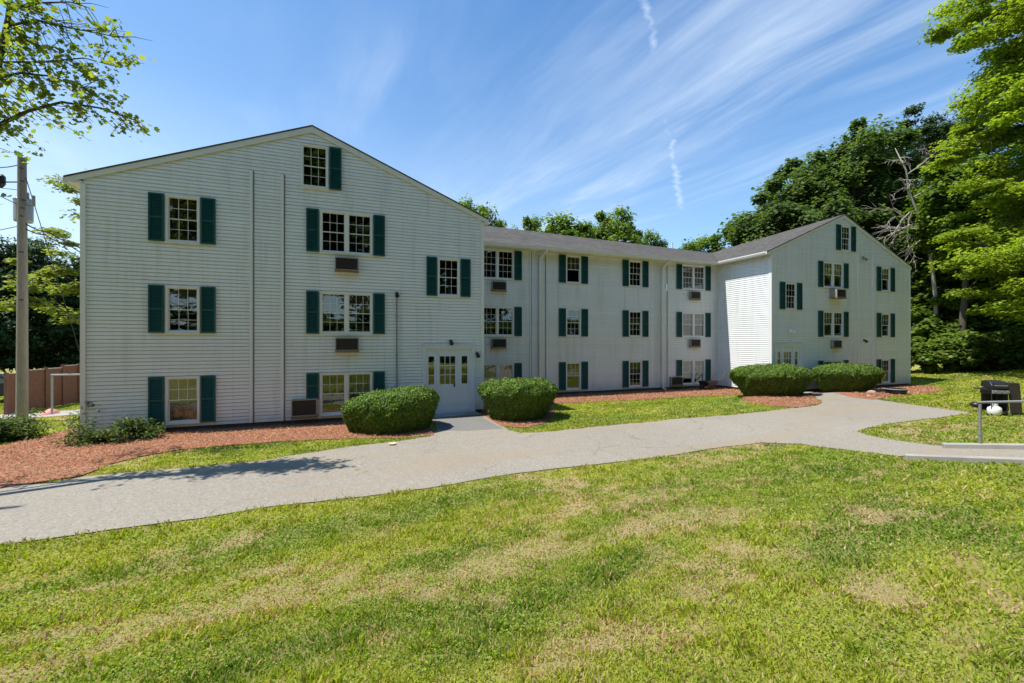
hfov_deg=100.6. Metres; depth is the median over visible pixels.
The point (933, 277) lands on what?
dead tree
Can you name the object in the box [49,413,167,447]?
leafy shrub
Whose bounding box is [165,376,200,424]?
window
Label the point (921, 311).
understory tree
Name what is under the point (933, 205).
maple tree
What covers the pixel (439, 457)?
path
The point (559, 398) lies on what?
mulch chips
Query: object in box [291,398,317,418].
air conditioner
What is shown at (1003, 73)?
maple tree
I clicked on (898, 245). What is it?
oak tree
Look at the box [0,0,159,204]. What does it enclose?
maple tree
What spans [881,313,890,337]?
window
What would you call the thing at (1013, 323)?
understory tree
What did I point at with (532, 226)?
maple tree
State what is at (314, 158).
window
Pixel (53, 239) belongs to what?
overhead wire
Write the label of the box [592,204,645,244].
maple tree
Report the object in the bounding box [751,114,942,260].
oak tree
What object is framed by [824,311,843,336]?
window
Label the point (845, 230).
window
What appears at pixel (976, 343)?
woodland shrub
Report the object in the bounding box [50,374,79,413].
pipe rail
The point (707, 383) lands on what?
wheelbarrow
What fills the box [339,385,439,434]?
clipped bush
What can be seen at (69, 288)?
young maple
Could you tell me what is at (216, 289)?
apartment building
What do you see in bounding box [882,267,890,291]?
window
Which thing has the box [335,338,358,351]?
air conditioner
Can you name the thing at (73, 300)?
pine tree
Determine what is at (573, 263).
window
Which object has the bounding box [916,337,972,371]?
woodland shrub
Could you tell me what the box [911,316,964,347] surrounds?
woodland shrub
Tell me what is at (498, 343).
air conditioner
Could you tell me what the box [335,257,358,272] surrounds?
air conditioner
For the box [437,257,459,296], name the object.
window
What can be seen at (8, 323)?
tree
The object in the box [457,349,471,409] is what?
door
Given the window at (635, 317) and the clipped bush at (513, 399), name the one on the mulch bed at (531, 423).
the clipped bush at (513, 399)
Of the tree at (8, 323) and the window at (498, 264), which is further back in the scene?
the tree at (8, 323)
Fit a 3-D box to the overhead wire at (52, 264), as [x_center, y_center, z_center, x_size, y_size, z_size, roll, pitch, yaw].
[-17.985,-1.669,16.966,0.186,7.447,7.146,0,0,-33]
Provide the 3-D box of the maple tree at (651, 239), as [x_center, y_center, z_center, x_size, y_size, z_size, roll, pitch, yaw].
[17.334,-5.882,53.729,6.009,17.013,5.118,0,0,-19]
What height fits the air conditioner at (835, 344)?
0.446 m
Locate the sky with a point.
(671, 112)
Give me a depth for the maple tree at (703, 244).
54.92 m
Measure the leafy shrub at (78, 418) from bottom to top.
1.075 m
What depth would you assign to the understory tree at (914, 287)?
37.84 m
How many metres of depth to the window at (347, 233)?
14.57 m
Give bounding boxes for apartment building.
[58,125,911,434]
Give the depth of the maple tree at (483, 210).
45.05 m
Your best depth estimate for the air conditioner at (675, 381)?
23.28 m
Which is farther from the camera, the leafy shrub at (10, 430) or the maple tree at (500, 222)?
the maple tree at (500, 222)
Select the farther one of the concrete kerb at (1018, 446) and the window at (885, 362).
the window at (885, 362)
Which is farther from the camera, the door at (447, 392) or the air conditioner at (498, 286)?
the air conditioner at (498, 286)
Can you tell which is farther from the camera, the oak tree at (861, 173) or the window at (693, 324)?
the oak tree at (861, 173)
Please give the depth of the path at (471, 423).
13.63 m
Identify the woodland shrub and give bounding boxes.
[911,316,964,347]
[911,342,954,372]
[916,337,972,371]
[926,330,1008,370]
[939,310,1018,333]
[958,332,1023,369]
[970,325,1023,368]
[993,324,1023,334]
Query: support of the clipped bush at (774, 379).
on the mulch bed at (783, 403)
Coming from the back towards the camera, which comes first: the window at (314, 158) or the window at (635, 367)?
the window at (635, 367)
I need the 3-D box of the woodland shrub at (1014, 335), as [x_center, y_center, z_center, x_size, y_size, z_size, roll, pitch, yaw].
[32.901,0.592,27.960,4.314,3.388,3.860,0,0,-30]
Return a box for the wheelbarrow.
[698,372,724,389]
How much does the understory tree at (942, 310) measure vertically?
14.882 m
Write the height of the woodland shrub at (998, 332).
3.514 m
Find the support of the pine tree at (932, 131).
on the ground at (564, 554)
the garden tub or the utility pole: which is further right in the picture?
the garden tub
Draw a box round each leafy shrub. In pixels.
[0,407,51,441]
[38,402,100,431]
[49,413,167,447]
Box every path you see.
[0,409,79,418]
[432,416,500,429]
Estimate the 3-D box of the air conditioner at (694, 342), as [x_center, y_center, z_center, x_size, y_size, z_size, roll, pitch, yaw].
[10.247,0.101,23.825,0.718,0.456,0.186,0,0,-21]
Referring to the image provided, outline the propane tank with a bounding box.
[987,403,1002,415]
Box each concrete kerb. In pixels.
[904,454,1023,464]
[942,443,1023,449]
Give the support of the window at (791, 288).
in the apartment building
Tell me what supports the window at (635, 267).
in the apartment building
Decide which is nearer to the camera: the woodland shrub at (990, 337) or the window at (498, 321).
the window at (498, 321)
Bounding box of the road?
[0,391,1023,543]
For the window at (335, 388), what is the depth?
14.06 m
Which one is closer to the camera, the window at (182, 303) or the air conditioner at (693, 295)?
the window at (182, 303)
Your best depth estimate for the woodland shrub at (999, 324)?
33.17 m
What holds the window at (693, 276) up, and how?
in the apartment building
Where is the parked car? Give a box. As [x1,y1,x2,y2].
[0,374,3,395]
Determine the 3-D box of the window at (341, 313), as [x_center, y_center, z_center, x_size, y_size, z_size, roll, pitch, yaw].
[-5.594,-0.929,14.391,1.650,1.397,0.782,0,0,-21]
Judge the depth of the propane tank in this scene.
13.12 m
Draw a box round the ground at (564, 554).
[0,362,1023,682]
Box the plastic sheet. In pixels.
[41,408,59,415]
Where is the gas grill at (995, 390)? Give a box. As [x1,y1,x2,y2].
[973,380,1022,415]
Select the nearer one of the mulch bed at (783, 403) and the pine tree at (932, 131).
the mulch bed at (783, 403)
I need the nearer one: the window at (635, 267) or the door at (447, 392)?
the door at (447, 392)
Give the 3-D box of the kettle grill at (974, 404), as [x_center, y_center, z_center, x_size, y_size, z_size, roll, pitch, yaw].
[15.510,2.165,14.219,0.266,0.360,0.301,0,0,0]
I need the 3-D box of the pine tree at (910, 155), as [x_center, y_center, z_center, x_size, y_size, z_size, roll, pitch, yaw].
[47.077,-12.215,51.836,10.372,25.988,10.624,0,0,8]
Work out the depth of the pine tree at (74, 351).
38.22 m
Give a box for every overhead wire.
[26,178,79,351]
[26,224,79,247]
[26,229,79,251]
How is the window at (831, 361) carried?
in the apartment building
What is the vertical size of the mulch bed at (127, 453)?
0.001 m
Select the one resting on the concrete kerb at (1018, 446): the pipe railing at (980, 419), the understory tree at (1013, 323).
the pipe railing at (980, 419)
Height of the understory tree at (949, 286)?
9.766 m
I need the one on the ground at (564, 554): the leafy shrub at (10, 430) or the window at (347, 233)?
the leafy shrub at (10, 430)
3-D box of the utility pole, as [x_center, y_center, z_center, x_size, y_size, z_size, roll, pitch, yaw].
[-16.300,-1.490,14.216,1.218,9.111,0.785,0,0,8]
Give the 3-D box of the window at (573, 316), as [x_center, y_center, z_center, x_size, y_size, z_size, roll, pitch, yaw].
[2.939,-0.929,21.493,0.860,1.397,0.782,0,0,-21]
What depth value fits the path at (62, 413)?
16.47 m
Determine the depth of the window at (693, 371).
24.09 m
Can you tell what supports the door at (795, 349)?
in the apartment building
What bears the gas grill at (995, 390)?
on the ground at (564, 554)
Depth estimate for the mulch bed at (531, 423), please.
20.31 m
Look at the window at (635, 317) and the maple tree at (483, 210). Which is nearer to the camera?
the window at (635, 317)
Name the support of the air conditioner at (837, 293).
attached to the apartment building
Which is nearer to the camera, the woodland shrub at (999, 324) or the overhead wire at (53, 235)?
the overhead wire at (53, 235)
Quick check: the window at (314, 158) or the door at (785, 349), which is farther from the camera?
the door at (785, 349)
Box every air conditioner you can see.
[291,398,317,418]
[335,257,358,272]
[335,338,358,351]
[491,281,506,291]
[491,339,506,348]
[669,376,682,386]
[689,291,700,299]
[689,339,700,346]
[829,289,846,298]
[830,340,841,348]
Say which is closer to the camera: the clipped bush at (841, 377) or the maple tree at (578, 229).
the clipped bush at (841, 377)
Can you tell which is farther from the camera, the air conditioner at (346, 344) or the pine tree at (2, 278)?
the pine tree at (2, 278)
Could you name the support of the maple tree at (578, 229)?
on the ground at (564, 554)
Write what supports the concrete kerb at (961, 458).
on the ground at (564, 554)
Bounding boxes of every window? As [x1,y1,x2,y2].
[164,194,199,244]
[164,285,200,333]
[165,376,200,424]
[300,143,328,189]
[319,210,372,255]
[319,372,371,415]
[320,291,372,334]
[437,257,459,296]
[484,248,513,279]
[484,306,513,336]
[484,363,513,380]
[566,255,580,283]
[566,309,580,336]
[566,362,581,390]
[628,260,641,286]
[628,361,641,387]
[629,311,641,336]
[682,264,705,290]
[682,312,704,336]
[682,360,704,384]
[785,282,796,309]
[823,261,843,288]
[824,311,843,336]
[824,360,843,364]
[840,225,851,251]
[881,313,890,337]
[881,359,889,383]
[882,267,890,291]
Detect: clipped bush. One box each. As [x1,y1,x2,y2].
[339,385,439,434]
[476,377,558,420]
[728,362,815,396]
[811,362,884,391]
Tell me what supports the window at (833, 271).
in the apartment building
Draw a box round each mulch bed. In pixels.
[0,421,433,487]
[482,387,739,427]
[742,394,821,406]
[813,384,941,398]
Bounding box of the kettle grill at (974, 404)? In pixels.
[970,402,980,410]
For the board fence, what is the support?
on the ground at (564, 554)
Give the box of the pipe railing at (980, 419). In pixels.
[977,400,1023,443]
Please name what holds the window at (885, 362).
in the apartment building
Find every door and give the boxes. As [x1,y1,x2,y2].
[439,349,455,410]
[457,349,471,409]
[783,347,791,363]
[793,347,799,365]
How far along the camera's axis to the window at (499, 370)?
19.84 m
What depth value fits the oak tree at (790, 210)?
39.85 m
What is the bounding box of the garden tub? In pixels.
[883,388,909,394]
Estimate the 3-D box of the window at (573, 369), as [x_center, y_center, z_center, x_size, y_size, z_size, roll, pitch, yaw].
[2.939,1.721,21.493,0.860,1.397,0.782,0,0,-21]
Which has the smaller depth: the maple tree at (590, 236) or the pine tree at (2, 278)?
the pine tree at (2, 278)
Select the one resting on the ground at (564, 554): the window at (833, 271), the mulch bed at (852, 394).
the mulch bed at (852, 394)
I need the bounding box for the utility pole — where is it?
[0,157,35,420]
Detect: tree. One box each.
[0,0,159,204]
[0,235,49,372]
[0,236,79,372]
[4,252,79,368]
[39,268,79,364]
[458,193,500,226]
[493,216,507,227]
[511,211,544,231]
[534,210,594,238]
[582,219,603,237]
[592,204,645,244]
[638,228,668,247]
[678,233,726,252]
[713,174,863,249]
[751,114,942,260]
[862,148,939,319]
[865,207,960,326]
[875,147,920,192]
[886,102,978,198]
[898,147,1019,331]
[911,197,1022,324]
[911,258,1007,337]
[911,266,951,327]
[916,0,1023,324]
[917,102,1022,183]
[926,247,1023,326]
[975,247,1023,333]
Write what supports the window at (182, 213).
in the apartment building
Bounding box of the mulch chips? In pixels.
[0,385,940,484]
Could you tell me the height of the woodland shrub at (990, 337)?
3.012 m
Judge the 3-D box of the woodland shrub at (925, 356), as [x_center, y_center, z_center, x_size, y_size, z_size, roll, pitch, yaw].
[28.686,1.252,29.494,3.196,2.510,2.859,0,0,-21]
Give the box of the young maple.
[0,168,84,325]
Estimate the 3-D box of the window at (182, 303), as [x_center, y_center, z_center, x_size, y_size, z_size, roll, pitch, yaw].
[-9.788,-0.929,12.802,0.860,1.397,0.782,0,0,-21]
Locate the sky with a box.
[0,0,1023,323]
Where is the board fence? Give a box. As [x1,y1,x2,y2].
[4,363,79,414]
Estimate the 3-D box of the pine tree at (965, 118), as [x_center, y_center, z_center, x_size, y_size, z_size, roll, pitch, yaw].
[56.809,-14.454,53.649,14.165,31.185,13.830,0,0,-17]

